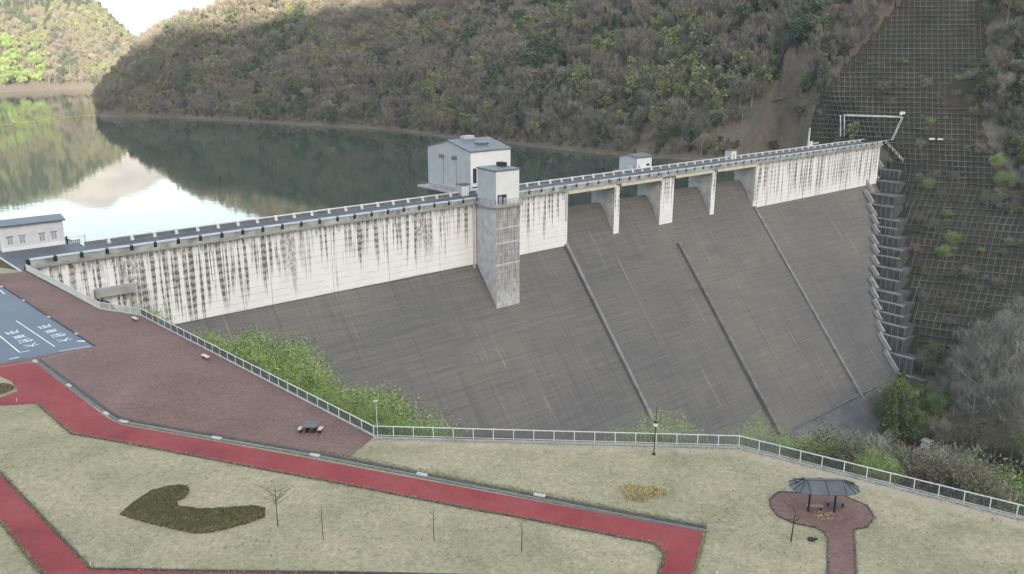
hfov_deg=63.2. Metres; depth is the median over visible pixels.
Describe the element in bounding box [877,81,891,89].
shrub
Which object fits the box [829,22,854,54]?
bare tree
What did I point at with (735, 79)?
bare tree
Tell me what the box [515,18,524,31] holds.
evergreen tree
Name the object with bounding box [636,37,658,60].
bare tree
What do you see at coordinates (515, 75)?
bare tree
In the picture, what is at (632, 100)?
evergreen tree
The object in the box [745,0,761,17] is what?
evergreen tree
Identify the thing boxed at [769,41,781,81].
conifer tree
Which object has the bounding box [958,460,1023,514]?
bush
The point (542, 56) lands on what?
evergreen tree
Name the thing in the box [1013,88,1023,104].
bare tree
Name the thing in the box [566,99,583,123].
bare tree
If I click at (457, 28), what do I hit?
budding tree
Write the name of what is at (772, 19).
bare tree
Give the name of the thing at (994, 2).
evergreen tree
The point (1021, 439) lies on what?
bush
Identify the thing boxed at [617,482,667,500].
dry grass
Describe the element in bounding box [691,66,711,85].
bare tree
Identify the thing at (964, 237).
shrub
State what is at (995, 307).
shrub
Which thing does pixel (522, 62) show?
evergreen tree
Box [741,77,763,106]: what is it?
bare tree
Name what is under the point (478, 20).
bare tree
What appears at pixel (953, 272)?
shrub
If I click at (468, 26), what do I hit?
evergreen tree
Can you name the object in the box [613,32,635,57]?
bare tree
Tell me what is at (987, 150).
shrub
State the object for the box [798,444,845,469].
bush
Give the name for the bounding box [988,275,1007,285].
shrub
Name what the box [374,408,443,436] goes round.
bush
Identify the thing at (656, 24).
budding tree
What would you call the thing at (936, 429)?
bush
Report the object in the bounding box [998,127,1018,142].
bare tree
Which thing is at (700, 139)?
bare tree
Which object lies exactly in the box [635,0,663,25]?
bare tree
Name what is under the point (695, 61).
budding tree
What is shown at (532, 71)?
budding tree
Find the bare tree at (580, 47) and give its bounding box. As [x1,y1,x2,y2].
[572,43,591,63]
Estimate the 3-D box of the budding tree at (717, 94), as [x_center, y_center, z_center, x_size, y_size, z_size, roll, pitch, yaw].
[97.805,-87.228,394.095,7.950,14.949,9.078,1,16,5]
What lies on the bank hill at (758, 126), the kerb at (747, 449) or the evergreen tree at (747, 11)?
the evergreen tree at (747, 11)
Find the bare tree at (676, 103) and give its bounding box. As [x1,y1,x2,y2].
[669,95,686,125]
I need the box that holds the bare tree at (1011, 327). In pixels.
[996,318,1023,385]
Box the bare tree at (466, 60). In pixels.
[458,55,474,69]
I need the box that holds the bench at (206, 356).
[201,354,209,359]
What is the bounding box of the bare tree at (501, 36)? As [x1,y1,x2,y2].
[494,32,505,49]
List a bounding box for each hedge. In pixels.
[0,383,13,392]
[120,484,264,533]
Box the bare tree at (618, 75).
[607,66,626,85]
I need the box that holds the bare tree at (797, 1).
[788,0,810,12]
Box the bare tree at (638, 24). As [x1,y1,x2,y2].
[634,10,655,28]
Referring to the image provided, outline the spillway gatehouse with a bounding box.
[613,152,652,170]
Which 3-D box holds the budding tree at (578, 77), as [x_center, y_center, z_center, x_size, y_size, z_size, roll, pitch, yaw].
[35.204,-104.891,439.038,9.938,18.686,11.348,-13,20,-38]
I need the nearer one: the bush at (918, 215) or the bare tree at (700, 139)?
the bush at (918, 215)
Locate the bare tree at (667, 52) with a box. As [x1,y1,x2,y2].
[660,41,677,64]
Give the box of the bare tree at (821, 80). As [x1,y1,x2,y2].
[815,75,827,95]
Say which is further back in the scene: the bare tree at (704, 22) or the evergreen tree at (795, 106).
the bare tree at (704, 22)
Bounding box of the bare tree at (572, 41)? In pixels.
[558,33,578,61]
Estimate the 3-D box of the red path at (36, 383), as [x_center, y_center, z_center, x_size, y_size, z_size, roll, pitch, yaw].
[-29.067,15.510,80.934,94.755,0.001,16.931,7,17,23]
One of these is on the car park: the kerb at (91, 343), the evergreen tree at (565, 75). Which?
the kerb at (91, 343)
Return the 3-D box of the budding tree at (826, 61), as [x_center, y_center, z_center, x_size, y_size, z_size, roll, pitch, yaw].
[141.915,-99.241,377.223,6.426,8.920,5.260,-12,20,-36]
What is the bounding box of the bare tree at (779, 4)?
[776,0,798,15]
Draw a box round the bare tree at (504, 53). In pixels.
[497,45,512,61]
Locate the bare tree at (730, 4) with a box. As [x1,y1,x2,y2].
[716,0,742,30]
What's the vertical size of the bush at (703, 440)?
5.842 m
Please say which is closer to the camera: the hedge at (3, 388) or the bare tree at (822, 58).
the hedge at (3, 388)
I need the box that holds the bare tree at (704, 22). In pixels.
[697,16,715,45]
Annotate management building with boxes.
[0,213,65,251]
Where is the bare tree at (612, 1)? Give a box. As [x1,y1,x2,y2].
[608,0,618,9]
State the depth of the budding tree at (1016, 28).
355.75 m
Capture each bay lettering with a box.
[5,330,36,346]
[37,324,69,341]
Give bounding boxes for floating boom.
[0,115,97,125]
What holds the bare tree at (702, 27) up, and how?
on the bank hill at (758, 126)
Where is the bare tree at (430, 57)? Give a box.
[420,53,441,70]
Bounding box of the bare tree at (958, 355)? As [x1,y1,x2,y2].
[943,342,985,391]
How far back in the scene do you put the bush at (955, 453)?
83.22 m
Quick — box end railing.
[878,139,902,160]
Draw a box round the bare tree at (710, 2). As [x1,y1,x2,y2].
[700,0,727,17]
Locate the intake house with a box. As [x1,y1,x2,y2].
[417,135,511,195]
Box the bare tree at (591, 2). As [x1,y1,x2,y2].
[583,0,600,13]
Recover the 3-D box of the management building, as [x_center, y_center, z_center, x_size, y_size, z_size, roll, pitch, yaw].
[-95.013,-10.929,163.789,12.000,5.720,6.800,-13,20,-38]
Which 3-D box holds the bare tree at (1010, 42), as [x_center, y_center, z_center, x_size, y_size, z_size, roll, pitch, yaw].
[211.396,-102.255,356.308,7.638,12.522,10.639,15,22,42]
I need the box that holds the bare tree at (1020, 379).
[977,367,1023,444]
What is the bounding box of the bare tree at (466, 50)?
[458,45,475,56]
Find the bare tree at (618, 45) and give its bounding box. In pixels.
[611,33,637,68]
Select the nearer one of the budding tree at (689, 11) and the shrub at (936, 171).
the shrub at (936, 171)
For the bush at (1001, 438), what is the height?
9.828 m
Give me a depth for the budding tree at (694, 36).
414.51 m
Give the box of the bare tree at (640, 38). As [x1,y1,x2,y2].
[630,30,649,54]
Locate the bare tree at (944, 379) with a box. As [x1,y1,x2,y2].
[929,371,962,398]
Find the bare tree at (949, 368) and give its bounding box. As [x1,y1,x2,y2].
[936,355,973,399]
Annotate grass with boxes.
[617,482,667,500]
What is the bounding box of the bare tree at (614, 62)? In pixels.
[601,52,630,75]
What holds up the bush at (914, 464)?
on the ground at (4, 264)
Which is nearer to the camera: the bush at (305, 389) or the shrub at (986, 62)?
the bush at (305, 389)
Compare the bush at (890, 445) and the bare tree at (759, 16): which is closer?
the bush at (890, 445)
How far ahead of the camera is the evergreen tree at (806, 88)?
381.58 m
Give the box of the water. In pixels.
[0,89,734,245]
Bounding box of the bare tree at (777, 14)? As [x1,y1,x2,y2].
[753,5,783,28]
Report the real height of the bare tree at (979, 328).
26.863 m
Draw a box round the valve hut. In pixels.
[920,438,933,449]
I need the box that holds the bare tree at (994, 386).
[959,365,1022,427]
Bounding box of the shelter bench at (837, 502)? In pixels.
[825,500,845,507]
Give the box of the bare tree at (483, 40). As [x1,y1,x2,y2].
[475,32,493,51]
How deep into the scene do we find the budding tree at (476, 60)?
512.59 m
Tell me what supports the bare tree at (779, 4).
on the bank hill at (758, 126)
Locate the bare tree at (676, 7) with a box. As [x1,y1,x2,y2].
[665,0,691,35]
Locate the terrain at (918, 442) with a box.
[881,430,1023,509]
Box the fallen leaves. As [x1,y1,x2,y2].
[813,510,841,519]
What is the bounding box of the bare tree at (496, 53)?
[487,43,508,63]
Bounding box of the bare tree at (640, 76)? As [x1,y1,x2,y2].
[632,72,650,87]
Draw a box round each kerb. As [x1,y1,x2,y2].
[0,257,21,271]
[0,284,94,345]
[0,471,459,573]
[0,521,42,573]
[2,346,92,366]
[26,270,374,436]
[36,403,664,573]
[373,436,1023,520]
[693,529,704,573]
[769,491,874,529]
[769,499,828,573]
[853,529,856,573]
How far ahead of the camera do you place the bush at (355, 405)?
99.91 m
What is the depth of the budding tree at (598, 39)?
453.07 m
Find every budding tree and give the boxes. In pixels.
[426,69,441,92]
[449,25,463,40]
[470,54,484,68]
[480,40,495,57]
[516,65,526,77]
[517,41,526,53]
[528,68,541,90]
[548,1,563,16]
[556,11,569,28]
[564,4,579,16]
[567,71,588,93]
[575,63,586,72]
[575,67,594,91]
[575,81,589,100]
[588,33,611,55]
[600,39,615,60]
[603,40,615,60]
[604,29,618,45]
[614,109,624,122]
[624,75,640,97]
[627,55,639,71]
[629,63,650,80]
[648,15,664,34]
[648,105,664,130]
[654,71,672,99]
[654,77,670,105]
[657,63,674,96]
[669,49,683,74]
[672,81,691,105]
[677,64,687,72]
[680,5,697,36]
[681,51,704,80]
[688,22,704,45]
[688,64,708,97]
[689,9,713,28]
[689,30,706,52]
[703,63,725,85]
[708,42,726,66]
[708,105,729,132]
[711,87,727,113]
[718,68,742,101]
[745,64,772,96]
[803,70,812,82]
[812,13,830,43]
[816,49,829,62]
[818,58,831,72]
[824,69,834,77]
[827,45,837,63]
[844,121,862,139]
[1007,23,1022,36]
[1014,134,1023,149]
[1017,29,1023,46]
[1017,59,1023,76]
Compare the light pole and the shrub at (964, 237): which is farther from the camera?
the shrub at (964, 237)
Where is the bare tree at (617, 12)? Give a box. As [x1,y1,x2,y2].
[602,6,622,24]
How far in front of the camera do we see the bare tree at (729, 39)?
407.77 m
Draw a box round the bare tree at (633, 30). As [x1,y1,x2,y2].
[624,26,645,38]
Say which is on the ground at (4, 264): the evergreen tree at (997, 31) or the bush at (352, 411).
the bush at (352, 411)
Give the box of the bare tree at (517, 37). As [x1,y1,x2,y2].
[505,31,524,42]
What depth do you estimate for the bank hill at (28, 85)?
1170.74 m
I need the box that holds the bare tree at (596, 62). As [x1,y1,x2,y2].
[592,57,609,87]
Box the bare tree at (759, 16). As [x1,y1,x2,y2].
[748,10,766,25]
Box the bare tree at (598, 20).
[585,11,603,27]
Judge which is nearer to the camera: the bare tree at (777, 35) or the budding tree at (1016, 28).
the budding tree at (1016, 28)
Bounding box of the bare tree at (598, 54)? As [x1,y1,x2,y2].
[582,45,608,65]
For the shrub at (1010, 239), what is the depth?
314.12 m
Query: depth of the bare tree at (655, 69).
409.77 m
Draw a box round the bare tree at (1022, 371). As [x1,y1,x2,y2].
[1000,362,1023,415]
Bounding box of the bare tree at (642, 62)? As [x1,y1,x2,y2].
[637,57,654,71]
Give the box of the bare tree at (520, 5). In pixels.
[515,1,526,15]
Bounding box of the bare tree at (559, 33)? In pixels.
[553,26,573,44]
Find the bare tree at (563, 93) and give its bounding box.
[552,83,574,103]
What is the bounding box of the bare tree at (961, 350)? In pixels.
[951,344,973,373]
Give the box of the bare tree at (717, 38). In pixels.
[704,34,732,63]
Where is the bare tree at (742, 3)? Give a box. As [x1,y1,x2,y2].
[733,0,751,23]
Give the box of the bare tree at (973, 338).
[953,322,991,355]
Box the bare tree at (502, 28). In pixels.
[493,19,510,36]
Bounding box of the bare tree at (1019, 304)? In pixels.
[1006,290,1023,335]
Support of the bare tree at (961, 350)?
on the bank hill at (758, 126)
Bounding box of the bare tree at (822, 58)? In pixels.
[812,51,827,68]
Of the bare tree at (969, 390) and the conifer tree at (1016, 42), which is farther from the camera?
the conifer tree at (1016, 42)
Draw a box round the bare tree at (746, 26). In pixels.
[739,19,755,41]
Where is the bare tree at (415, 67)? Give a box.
[409,58,427,80]
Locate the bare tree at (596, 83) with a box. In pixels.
[589,78,608,91]
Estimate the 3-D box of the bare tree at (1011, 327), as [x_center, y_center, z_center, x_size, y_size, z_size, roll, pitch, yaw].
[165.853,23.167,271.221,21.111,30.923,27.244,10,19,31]
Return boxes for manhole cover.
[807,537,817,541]
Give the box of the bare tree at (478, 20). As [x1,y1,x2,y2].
[471,12,489,26]
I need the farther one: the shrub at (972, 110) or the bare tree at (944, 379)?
the shrub at (972, 110)
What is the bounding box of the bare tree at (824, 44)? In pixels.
[818,41,828,49]
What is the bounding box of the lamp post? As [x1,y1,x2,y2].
[652,407,658,454]
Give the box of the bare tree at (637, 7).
[627,0,652,26]
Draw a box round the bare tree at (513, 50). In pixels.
[507,41,527,60]
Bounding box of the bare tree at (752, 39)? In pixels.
[734,29,759,53]
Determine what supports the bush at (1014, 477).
on the ground at (4, 264)
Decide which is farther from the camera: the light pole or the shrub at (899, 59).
the shrub at (899, 59)
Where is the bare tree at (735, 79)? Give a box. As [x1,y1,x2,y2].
[725,74,751,108]
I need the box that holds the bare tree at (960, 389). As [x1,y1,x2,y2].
[941,380,976,419]
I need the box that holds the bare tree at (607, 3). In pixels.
[594,0,611,12]
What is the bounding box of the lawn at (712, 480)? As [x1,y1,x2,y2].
[0,268,1023,573]
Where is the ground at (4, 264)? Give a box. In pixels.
[0,238,1023,515]
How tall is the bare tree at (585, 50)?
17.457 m
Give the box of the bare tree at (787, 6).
[780,1,797,17]
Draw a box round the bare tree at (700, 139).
[693,132,711,157]
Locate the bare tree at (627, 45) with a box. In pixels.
[616,33,639,62]
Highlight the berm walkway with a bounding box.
[840,114,901,135]
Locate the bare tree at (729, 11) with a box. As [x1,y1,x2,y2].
[723,5,745,27]
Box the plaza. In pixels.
[0,272,372,456]
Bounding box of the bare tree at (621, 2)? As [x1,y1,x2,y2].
[615,0,629,14]
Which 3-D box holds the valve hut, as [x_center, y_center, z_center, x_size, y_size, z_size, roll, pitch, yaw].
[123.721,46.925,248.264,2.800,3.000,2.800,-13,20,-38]
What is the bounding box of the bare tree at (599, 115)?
[583,107,606,135]
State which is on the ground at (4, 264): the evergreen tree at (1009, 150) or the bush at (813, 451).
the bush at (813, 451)
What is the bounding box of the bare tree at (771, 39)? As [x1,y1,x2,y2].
[759,29,790,56]
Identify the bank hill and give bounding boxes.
[0,0,128,91]
[96,0,1023,451]
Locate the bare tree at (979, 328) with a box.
[963,311,1010,381]
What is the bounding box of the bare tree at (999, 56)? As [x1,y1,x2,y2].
[985,44,1012,69]
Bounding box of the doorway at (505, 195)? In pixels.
[498,194,506,203]
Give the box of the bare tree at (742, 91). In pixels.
[728,76,753,107]
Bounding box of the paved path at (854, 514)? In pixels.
[770,492,872,573]
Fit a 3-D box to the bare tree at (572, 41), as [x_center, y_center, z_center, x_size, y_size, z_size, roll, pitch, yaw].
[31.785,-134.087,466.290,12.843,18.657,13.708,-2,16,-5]
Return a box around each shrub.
[868,389,886,408]
[871,397,887,426]
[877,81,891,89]
[882,381,900,395]
[885,97,896,104]
[892,56,904,63]
[897,398,911,418]
[901,411,930,438]
[910,389,934,410]
[915,139,926,147]
[918,422,934,439]
[920,124,935,132]
[924,117,937,124]
[925,415,953,446]
[927,170,941,178]
[932,413,961,439]
[938,412,960,428]
[941,209,951,216]
[941,316,958,325]
[943,135,955,142]
[943,269,959,277]
[943,301,960,311]
[947,171,960,179]
[949,245,957,251]
[951,89,961,94]
[951,233,966,245]
[958,265,977,278]
[962,94,976,102]
[963,55,976,64]
[964,69,976,77]
[967,412,998,432]
[969,106,978,112]
[969,108,984,118]
[970,129,985,134]
[972,283,982,290]
[973,142,987,150]
[975,439,991,454]
[977,419,1005,451]
[980,58,990,65]
[982,147,994,155]
[986,418,1015,439]
[987,303,1004,310]
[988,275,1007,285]
[996,192,1008,199]
[996,249,1007,254]
[998,303,1011,311]
[1003,236,1015,246]
[1010,191,1020,197]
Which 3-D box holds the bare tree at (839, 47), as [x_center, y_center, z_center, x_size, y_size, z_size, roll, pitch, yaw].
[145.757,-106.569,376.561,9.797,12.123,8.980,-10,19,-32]
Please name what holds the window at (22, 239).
in the management building
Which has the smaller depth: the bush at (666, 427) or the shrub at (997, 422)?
the bush at (666, 427)
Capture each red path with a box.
[0,362,703,573]
[0,475,354,573]
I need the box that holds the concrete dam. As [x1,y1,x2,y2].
[24,139,907,456]
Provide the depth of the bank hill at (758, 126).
368.32 m
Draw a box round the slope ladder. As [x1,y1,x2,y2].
[892,117,902,138]
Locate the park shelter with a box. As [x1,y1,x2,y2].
[789,477,859,511]
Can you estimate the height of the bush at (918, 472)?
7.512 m
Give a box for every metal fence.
[25,264,98,307]
[98,302,140,314]
[140,308,372,434]
[373,425,738,445]
[738,435,1023,516]
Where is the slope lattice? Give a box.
[810,0,1023,379]
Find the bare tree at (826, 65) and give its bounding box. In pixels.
[816,62,829,81]
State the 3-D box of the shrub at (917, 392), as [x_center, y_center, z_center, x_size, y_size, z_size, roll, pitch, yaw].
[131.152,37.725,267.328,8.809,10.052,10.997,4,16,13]
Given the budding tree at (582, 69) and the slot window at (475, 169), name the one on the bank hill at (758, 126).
the budding tree at (582, 69)
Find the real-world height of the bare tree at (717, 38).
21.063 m
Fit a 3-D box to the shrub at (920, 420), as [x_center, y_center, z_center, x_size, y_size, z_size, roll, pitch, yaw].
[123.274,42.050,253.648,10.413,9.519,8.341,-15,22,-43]
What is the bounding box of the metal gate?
[66,234,85,243]
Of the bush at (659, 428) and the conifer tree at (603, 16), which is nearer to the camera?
the bush at (659, 428)
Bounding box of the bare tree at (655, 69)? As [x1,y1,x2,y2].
[645,63,677,102]
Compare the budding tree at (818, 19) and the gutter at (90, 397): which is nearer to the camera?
the gutter at (90, 397)
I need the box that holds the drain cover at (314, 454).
[309,453,319,456]
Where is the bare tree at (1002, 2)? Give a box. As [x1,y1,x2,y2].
[995,0,1023,15]
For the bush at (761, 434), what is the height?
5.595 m
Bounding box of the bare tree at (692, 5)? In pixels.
[688,0,706,15]
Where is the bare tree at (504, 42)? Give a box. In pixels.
[494,35,516,50]
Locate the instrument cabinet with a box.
[803,128,818,146]
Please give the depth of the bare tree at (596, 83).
426.98 m
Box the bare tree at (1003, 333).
[974,309,1023,383]
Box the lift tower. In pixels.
[472,161,522,308]
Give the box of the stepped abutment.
[863,159,926,386]
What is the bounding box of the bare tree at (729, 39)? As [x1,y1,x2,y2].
[720,34,736,44]
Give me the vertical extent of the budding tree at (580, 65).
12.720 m
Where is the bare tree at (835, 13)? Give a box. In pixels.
[816,2,841,33]
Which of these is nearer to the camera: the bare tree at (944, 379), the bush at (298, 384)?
the bush at (298, 384)
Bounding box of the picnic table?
[297,421,322,432]
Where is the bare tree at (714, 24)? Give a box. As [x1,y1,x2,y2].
[706,13,734,42]
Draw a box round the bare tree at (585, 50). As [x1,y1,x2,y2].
[576,46,597,65]
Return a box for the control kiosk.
[455,183,469,195]
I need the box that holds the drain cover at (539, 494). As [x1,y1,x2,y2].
[533,493,545,496]
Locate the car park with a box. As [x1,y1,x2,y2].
[0,287,92,362]
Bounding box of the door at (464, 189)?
[463,188,466,195]
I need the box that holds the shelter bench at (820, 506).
[805,504,823,510]
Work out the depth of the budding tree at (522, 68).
481.25 m
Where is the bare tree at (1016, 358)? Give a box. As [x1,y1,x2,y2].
[978,327,1023,394]
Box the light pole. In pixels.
[373,400,377,436]
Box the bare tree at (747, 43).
[734,32,757,50]
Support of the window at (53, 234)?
in the management building
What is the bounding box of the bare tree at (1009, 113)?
[997,102,1023,126]
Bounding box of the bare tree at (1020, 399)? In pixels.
[990,386,1023,450]
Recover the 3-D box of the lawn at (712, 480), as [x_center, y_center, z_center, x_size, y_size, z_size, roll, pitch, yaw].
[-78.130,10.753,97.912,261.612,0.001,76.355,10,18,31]
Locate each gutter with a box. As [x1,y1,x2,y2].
[38,359,706,528]
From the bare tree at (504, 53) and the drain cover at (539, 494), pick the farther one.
the bare tree at (504, 53)
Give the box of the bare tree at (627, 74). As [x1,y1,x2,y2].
[620,66,639,87]
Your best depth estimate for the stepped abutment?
315.74 m
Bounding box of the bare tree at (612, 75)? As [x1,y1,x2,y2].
[602,68,623,97]
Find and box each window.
[6,237,13,245]
[19,236,25,243]
[38,233,45,240]
[50,232,57,239]
[473,168,476,182]
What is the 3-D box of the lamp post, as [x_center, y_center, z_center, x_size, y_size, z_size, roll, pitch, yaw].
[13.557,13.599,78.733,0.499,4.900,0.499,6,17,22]
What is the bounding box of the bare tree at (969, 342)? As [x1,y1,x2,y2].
[939,326,999,383]
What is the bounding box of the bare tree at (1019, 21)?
[1006,15,1023,37]
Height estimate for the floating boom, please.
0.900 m
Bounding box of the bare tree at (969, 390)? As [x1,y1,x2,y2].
[942,377,1005,439]
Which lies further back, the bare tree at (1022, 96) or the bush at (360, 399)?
the bare tree at (1022, 96)
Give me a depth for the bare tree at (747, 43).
399.56 m
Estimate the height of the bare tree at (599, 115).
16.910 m
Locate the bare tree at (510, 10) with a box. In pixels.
[504,0,520,19]
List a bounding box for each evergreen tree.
[461,24,478,36]
[494,59,513,86]
[500,0,513,13]
[511,8,527,22]
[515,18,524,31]
[517,48,532,64]
[518,59,533,70]
[519,50,535,67]
[526,50,542,67]
[535,51,552,68]
[548,26,561,40]
[549,37,565,52]
[556,46,571,63]
[561,70,575,89]
[568,14,580,30]
[586,23,608,44]
[621,96,639,122]
[622,4,639,14]
[650,0,671,7]
[692,29,714,61]
[722,13,742,33]
[731,2,753,23]
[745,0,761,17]
[761,53,782,84]
[787,11,801,27]
[792,104,806,116]
[797,0,822,32]
[800,78,814,98]
[801,20,816,50]
[802,75,816,95]
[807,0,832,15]
[811,67,820,85]
[816,81,827,91]
[821,33,842,59]
[837,43,854,60]
[876,376,925,438]
[919,393,952,438]
[987,0,1000,14]
[989,27,1010,48]
[1003,138,1023,158]
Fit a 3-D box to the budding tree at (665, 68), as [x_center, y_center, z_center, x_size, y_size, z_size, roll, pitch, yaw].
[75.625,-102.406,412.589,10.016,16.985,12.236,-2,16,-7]
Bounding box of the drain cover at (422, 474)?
[416,472,427,476]
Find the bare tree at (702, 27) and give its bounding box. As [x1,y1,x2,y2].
[694,24,714,44]
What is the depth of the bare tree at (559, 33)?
473.15 m
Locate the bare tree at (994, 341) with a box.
[962,331,1020,397]
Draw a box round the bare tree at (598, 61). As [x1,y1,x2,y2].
[593,57,609,75]
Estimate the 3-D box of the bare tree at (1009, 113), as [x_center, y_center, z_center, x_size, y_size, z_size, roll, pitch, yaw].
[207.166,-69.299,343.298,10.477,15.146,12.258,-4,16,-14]
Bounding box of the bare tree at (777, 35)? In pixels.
[762,22,790,47]
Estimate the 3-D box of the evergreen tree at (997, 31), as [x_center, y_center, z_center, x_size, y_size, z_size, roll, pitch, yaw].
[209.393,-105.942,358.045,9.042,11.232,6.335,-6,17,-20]
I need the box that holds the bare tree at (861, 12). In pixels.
[843,0,872,30]
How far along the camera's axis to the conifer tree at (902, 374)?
282.01 m
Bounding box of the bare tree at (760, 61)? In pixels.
[747,48,773,81]
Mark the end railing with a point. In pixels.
(892, 148)
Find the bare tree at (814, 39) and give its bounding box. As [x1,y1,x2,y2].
[802,25,830,54]
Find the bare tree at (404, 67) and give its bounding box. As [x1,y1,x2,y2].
[398,63,417,76]
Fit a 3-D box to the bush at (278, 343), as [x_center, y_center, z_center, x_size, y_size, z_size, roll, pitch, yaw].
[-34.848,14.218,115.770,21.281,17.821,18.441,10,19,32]
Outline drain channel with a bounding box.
[743,95,796,115]
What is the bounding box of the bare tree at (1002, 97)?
[996,89,1021,106]
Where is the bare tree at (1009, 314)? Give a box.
[987,307,1023,345]
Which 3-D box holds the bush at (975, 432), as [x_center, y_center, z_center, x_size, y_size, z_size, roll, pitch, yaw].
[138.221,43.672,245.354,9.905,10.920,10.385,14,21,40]
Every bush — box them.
[115,301,177,324]
[187,325,227,347]
[199,328,270,354]
[204,328,329,382]
[209,336,250,365]
[210,329,325,381]
[217,322,278,367]
[236,341,340,399]
[260,354,346,390]
[277,352,356,412]
[291,374,358,406]
[299,381,360,417]
[308,381,404,422]
[311,377,383,411]
[318,385,398,429]
[319,381,440,431]
[337,400,385,423]
[340,380,430,435]
[344,394,469,436]
[353,404,407,436]
[363,416,416,436]
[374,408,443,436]
[398,422,459,436]
[603,410,674,443]
[604,423,649,443]
[605,401,716,445]
[650,421,707,444]
[702,410,784,456]
[724,428,768,451]
[733,417,802,457]
[773,431,844,466]
[785,430,825,465]
[788,440,845,466]
[790,434,846,466]
[796,430,848,446]
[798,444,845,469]
[802,422,873,451]
[806,418,854,461]
[813,432,883,479]
[820,424,888,466]
[824,430,882,464]
[840,454,879,479]
[841,441,918,484]
[844,434,896,482]
[846,426,933,487]
[847,444,904,485]
[851,434,932,483]
[876,443,941,491]
[879,450,944,486]
[880,445,924,492]
[881,446,952,486]
[891,438,982,492]
[893,447,949,495]
[895,455,952,493]
[899,454,970,495]
[901,444,997,504]
[903,457,958,498]
[907,373,927,390]
[909,242,923,256]
[911,212,925,222]
[913,348,936,372]
[916,289,929,302]
[918,176,935,190]
[919,264,927,274]
[921,77,933,87]
[921,438,1023,517]
[922,458,983,497]
[923,339,950,357]
[924,217,946,236]
[924,440,1010,499]
[928,379,945,396]
[930,360,955,383]
[931,419,955,446]
[932,446,1018,510]
[932,454,1008,510]
[934,244,951,259]
[936,188,946,197]
[938,453,1011,512]
[940,350,964,367]
[943,229,960,245]
[943,420,967,447]
[949,458,1023,516]
[950,299,962,310]
[954,412,977,443]
[958,396,989,416]
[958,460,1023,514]
[961,416,998,450]
[962,264,979,279]
[977,424,1015,456]
[978,188,1003,207]
[988,151,1008,169]
[990,395,1019,418]
[991,169,1018,189]
[999,426,1023,460]
[1002,198,1022,213]
[1008,432,1023,464]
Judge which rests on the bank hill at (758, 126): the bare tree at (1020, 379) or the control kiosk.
the bare tree at (1020, 379)
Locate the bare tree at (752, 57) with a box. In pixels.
[740,47,764,73]
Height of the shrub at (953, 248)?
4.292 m
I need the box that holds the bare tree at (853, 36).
[840,26,860,57]
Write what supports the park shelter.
on the paved path at (854, 514)
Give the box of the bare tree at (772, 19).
[758,9,780,28]
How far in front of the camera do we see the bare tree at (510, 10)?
554.62 m
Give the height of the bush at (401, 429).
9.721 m
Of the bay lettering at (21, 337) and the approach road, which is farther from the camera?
the approach road
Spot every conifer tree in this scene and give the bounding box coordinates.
[600,6,608,28]
[610,15,617,37]
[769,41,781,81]
[876,390,900,439]
[899,368,907,393]
[900,394,921,441]
[917,381,933,430]
[934,382,953,419]
[997,105,1006,124]
[1001,126,1015,150]
[1011,36,1020,59]
[1013,147,1023,167]
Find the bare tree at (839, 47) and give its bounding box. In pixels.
[823,39,844,64]
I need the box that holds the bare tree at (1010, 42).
[998,34,1015,60]
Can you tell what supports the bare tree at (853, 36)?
on the bank hill at (758, 126)
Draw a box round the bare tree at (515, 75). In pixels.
[511,68,526,86]
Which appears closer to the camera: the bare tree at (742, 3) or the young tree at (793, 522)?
the young tree at (793, 522)
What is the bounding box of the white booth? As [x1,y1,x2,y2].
[725,149,736,159]
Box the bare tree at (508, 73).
[496,66,518,88]
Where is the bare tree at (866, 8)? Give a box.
[854,0,877,21]
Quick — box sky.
[94,0,214,36]
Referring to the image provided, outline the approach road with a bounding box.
[0,239,79,269]
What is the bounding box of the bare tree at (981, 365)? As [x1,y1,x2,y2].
[952,340,1018,401]
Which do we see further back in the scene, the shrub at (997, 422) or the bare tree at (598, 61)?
the bare tree at (598, 61)
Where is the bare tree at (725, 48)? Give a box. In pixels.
[715,40,742,82]
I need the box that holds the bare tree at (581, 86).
[576,78,598,92]
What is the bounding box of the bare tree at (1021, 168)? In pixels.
[1016,165,1023,184]
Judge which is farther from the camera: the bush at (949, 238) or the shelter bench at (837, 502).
the bush at (949, 238)
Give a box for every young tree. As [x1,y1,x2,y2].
[259,478,291,526]
[787,504,801,541]
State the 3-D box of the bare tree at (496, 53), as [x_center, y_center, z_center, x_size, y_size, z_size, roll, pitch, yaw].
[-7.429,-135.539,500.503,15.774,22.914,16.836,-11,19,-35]
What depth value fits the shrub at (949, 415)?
251.09 m
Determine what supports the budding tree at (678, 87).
on the bank hill at (758, 126)

